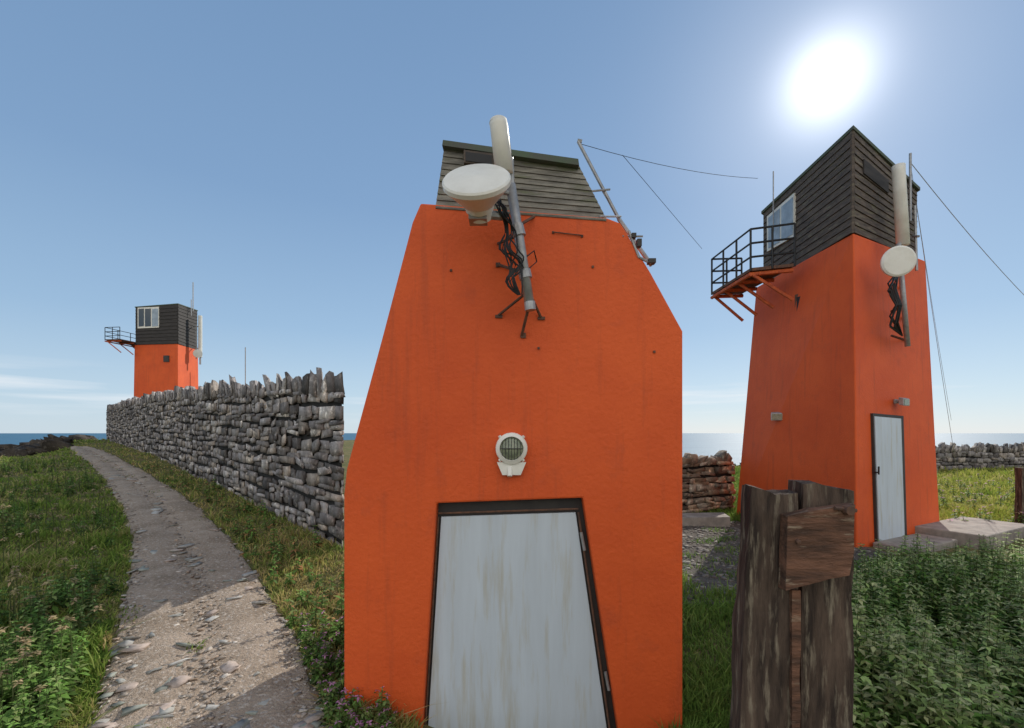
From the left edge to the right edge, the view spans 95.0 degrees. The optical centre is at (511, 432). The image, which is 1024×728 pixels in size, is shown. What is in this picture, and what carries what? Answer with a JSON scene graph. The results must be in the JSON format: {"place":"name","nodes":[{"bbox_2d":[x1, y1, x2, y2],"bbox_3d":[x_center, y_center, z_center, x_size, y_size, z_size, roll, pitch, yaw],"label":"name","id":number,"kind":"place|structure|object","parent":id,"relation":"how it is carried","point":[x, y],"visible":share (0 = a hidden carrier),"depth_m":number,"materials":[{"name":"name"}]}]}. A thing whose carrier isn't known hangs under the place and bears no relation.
{"place":"outdoors","nodes":[
{"label":"outdoors","id":0,"kind":"place"},
{"bbox_2d":[0,438,155,727],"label":"bank grass","id":1,"kind":"structure","parent":0,"point":[34,564],"depth_m":4.83,"materials":[{"name":"green plant"}]},
{"bbox_2d":[76,442,440,727],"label":"verge grass","id":2,"kind":"structure","parent":0,"point":[406,722],"depth_m":4.77,"materials":[{"name":"green plant"}]},
{"bbox_2d":[0,440,1023,727],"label":"ground","id":3,"kind":"structure","parent":0,"point":[348,446],"depth_m":5.68,"materials":[{"name":"green plant"}]},
{"bbox_2d":[0,466,110,721],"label":"hogweed","id":4,"kind":"object","parent":3,"relation":"on","point":[25,628],"visible":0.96,"depth_m":3.51,"materials":[{"name":"green plant"}]},
{"bbox_2d":[0,456,120,727],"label":"bank weeds","id":5,"kind":"object","parent":3,"relation":"on","point":[52,708],"visible":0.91,"depth_m":2.98,"materials":[{"name":"green plant"}]},
{"bbox_2d":[105,282,202,397],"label":"lookout tower","id":6,"kind":"structure","parent":3,"relation":"on","point":[168,353],"depth_m":27.26,"materials":[{"name":"orange paint"}]},
{"bbox_2d":[138,309,143,326],"bbox_3d":[-21.559,-6.713,27.296,0.342,1.038,0.045,0,0,7],"label":"cabin window","id":7,"kind":"structure","parent":6,"relation":"in","point":[140,311],"depth_m":27.28,"materials":[{"name":"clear glass"}]},
{"bbox_2d":[145,309,150,326],"bbox_3d":[-21.128,-6.699,27.240,0.376,1.035,0.045,0,0,7],"label":"cabin window","id":8,"kind":"structure","parent":6,"relation":"in","point":[147,311],"depth_m":27.22,"materials":[{"name":"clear glass"}]},
{"bbox_2d":[138,307,158,327],"bbox_3d":[-21.115,-6.701,27.261,1.381,1.213,0.060,0,0,7],"label":"cabin window frame","id":9,"kind":"structure","parent":6,"relation":"in","point":[144,308],"depth_m":27.21,"materials":[{"name":"white paint"}]},
{"bbox_2d":[152,309,157,326],"bbox_3d":[-20.668,-6.684,27.180,0.386,1.032,0.045,0,0,7],"label":"cabin window","id":10,"kind":"structure","parent":6,"relation":"in","point":[154,311],"depth_m":27.16,"materials":[{"name":"clear glass"}]},
{"bbox_2d":[163,355,168,361],"bbox_3d":[-19.972,-4.297,27.116,0.353,0.373,0.062,0,0,8],"label":"small window","id":11,"kind":"structure","parent":6,"relation":"in","point":[165,357],"depth_m":27.09,"materials":[{"name":"grey glass"}]},
{"bbox_2d":[70,446,325,727],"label":"footpath","id":12,"kind":"structure","parent":3,"relation":"on","point":[236,616],"depth_m":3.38,"materials":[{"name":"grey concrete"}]},
{"bbox_2d":[95,458,207,727],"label":"path weeds","id":13,"kind":"object","parent":12,"relation":"on","point":[124,614],"visible":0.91,"depth_m":3.47,"materials":[{"name":"green plant"}]},
{"bbox_2d":[107,394,341,543],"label":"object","id":14,"kind":"object","parent":3,"relation":"on","point":[296,466],"visible":0.06,"depth_m":6.65,"materials":[{"name":"grey stone"}]},
{"bbox_2d":[106,367,344,546],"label":"stone wall","id":15,"kind":"structure","parent":3,"relation":"on","point":[311,386],"depth_m":7.06,"materials":[{"name":"grey stone"}]},
{"bbox_2d":[145,460,343,645],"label":"verge weeds","id":16,"kind":"object","parent":3,"relation":"on","point":[290,580],"visible":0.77,"depth_m":4.57,"materials":[{"name":"green plant"}]},
{"bbox_2d":[245,347,245,382],"bbox_3d":[-17.616,-3.726,31.000,0.055,3.875,0.060,0,0,0],"label":"radio mast","id":17,"kind":"object","parent":3,"relation":"on","point":[245,364],"visible":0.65,"depth_m":30.98,"materials":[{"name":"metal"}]},
{"bbox_2d":[297,611,396,727],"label":"pink wildflower","id":18,"kind":"object","parent":3,"relation":"on","point":[322,661],"visible":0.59,"depth_m":2.63,"materials":[{"name":"green plant"}]},
{"bbox_2d":[0,434,740,466],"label":"shore rocks","id":19,"kind":"object","parent":3,"relation":"on","point":[51,442],"visible":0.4,"depth_m":20.35,"materials":[{"name":"black stone"}]},
{"bbox_2d":[344,115,757,727],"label":"lookout tower","id":20,"kind":"structure","parent":3,"relation":"on","point":[512,525],"depth_m":2.60,"materials":[{"name":"orange paint"}]},
{"bbox_2d":[428,512,606,727],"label":"door","id":21,"kind":"structure","parent":20,"relation":"in","point":[514,646],"depth_m":2.65,"materials":[{"name":"paint"}]},
{"bbox_2d":[682,512,729,526],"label":"kerb slab","id":22,"kind":"structure","parent":3,"relation":"on","point":[718,519],"depth_m":8.58,"materials":[{"name":"concrete"}]},
{"bbox_2d":[682,465,731,511],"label":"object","id":23,"kind":"object","parent":3,"relation":"on","point":[717,475],"visible":0.07,"depth_m":9.86,"materials":[{"name":"brown stone"}]},
{"bbox_2d":[682,450,735,512],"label":"stones","id":24,"kind":"object","parent":3,"relation":"on","point":[697,487],"visible":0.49,"depth_m":9.74,"materials":[{"name":"brown stone"}]},
{"bbox_2d":[682,518,898,604],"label":"gravel yard","id":25,"kind":"structure","parent":3,"relation":"on","point":[705,579],"depth_m":6.38,"materials":[{"name":"grey gravel"}]},
{"bbox_2d":[682,519,740,598],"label":"yard weeds","id":26,"kind":"object","parent":25,"relation":"on","point":[715,548],"visible":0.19,"depth_m":6.48,"materials":[{"name":"green plant"}]},
{"bbox_2d":[729,480,857,727],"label":"timber gate post","id":27,"kind":"object","parent":3,"relation":"on","point":[792,660],"visible":1,"depth_m":1.45,"materials":[{"name":"wood"}]},
{"bbox_2d":[643,546,1021,727],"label":"yard grass","id":28,"kind":"structure","parent":3,"relation":"on","point":[702,714],"depth_m":3.48,"materials":[{"name":"green plant"}]},
{"bbox_2d":[710,125,1023,547],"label":"lookout tower","id":29,"kind":"structure","parent":3,"relation":"on","point":[839,393],"depth_m":7.50,"materials":[{"name":"orange paint"}]},
{"bbox_2d":[768,208,779,247],"bbox_3d":[5.037,-3.889,8.965,0.070,0.632,0.401,0,0,1],"label":"cabin window","id":30,"kind":"structure","parent":29,"relation":"in","point":[777,214],"depth_m":8.90,"materials":[{"name":"clear glass"}]},
{"bbox_2d":[767,193,795,251],"bbox_3d":[5.048,-3.875,8.776,0.080,0.775,0.918,0,0,1],"label":"cabin window frame","id":31,"kind":"structure","parent":29,"relation":"in","point":[793,195],"depth_m":8.66,"materials":[{"name":"white paint"}]},
{"bbox_2d":[781,197,792,237],"bbox_3d":[5.028,-3.868,8.523,0.070,0.661,0.362,0,0,1],"label":"cabin window","id":32,"kind":"structure","parent":29,"relation":"in","point":[787,209],"depth_m":8.50,"materials":[{"name":"clear glass"}]},
{"bbox_2d":[874,416,904,540],"bbox_3d":[5.775,0.711,7.233,0.809,1.921,0.139,0,0,-28],"label":"door","id":33,"kind":"structure","parent":29,"relation":"in","point":[888,432],"depth_m":7.18,"materials":[{"name":"paint"}]},
{"bbox_2d":[851,532,1023,727],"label":"nettle patch","id":34,"kind":"object","parent":3,"relation":"on","point":[917,625],"visible":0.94,"depth_m":2.80,"materials":[{"name":"green plant"}]},
{"bbox_2d":[873,516,1023,553],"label":"concrete step","id":35,"kind":"object","parent":3,"relation":"on","point":[946,533],"visible":0.56,"depth_m":7.26,"materials":[{"name":"grey concrete"}]},
{"bbox_2d":[935,442,1023,470],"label":"stones","id":36,"kind":"object","parent":3,"relation":"on","point":[998,455],"visible":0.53,"depth_m":20.37,"materials":[{"name":"grey stone"}]},
{"bbox_2d":[936,452,1023,465],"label":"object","id":37,"kind":"object","parent":3,"relation":"on","point":[978,457],"visible":0.17,"depth_m":20.33,"materials":[{"name":"grey stone"}]},
{"bbox_2d":[937,470,1023,523],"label":"pink wildflower","id":38,"kind":"object","parent":3,"relation":"on","point":[974,499],"visible":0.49,"depth_m":10.87,"materials":[{"name":"green plant"}]},
{"bbox_2d":[1014,467,1023,522],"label":"fence post","id":39,"kind":"object","parent":3,"relation":"on","point":[1019,489],"visible":0.75,"depth_m":8.10,"materials":[{"name":"brown wood"}]},
{"bbox_2d":[0,433,1023,465],"bbox_3d":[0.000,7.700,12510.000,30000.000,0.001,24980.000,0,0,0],"label":"sea","id":40,"kind":"structure","parent":0,"point":[708,444],"depth_m":557.38,"materials":[{"name":"liquid"}]},
{"bbox_2d":[0,0,1023,432],"label":"sky","id":41,"kind":"structure","parent":0,"point":[279,159],"materials":[{"name":"blue"}]},
{"bbox_2d":[683,464,740,521],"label":"back grass","id":42,"kind":"structure","parent":0,"point":[732,510],"depth_m":9.81,"materials":[{"name":"green plant"}]},
{"bbox_2d":[937,465,1022,521],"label":"meadow grass","id":43,"kind":"structure","parent":0,"point":[1001,476],"depth_m":12.70,"materials":[{"name":"green plant"}]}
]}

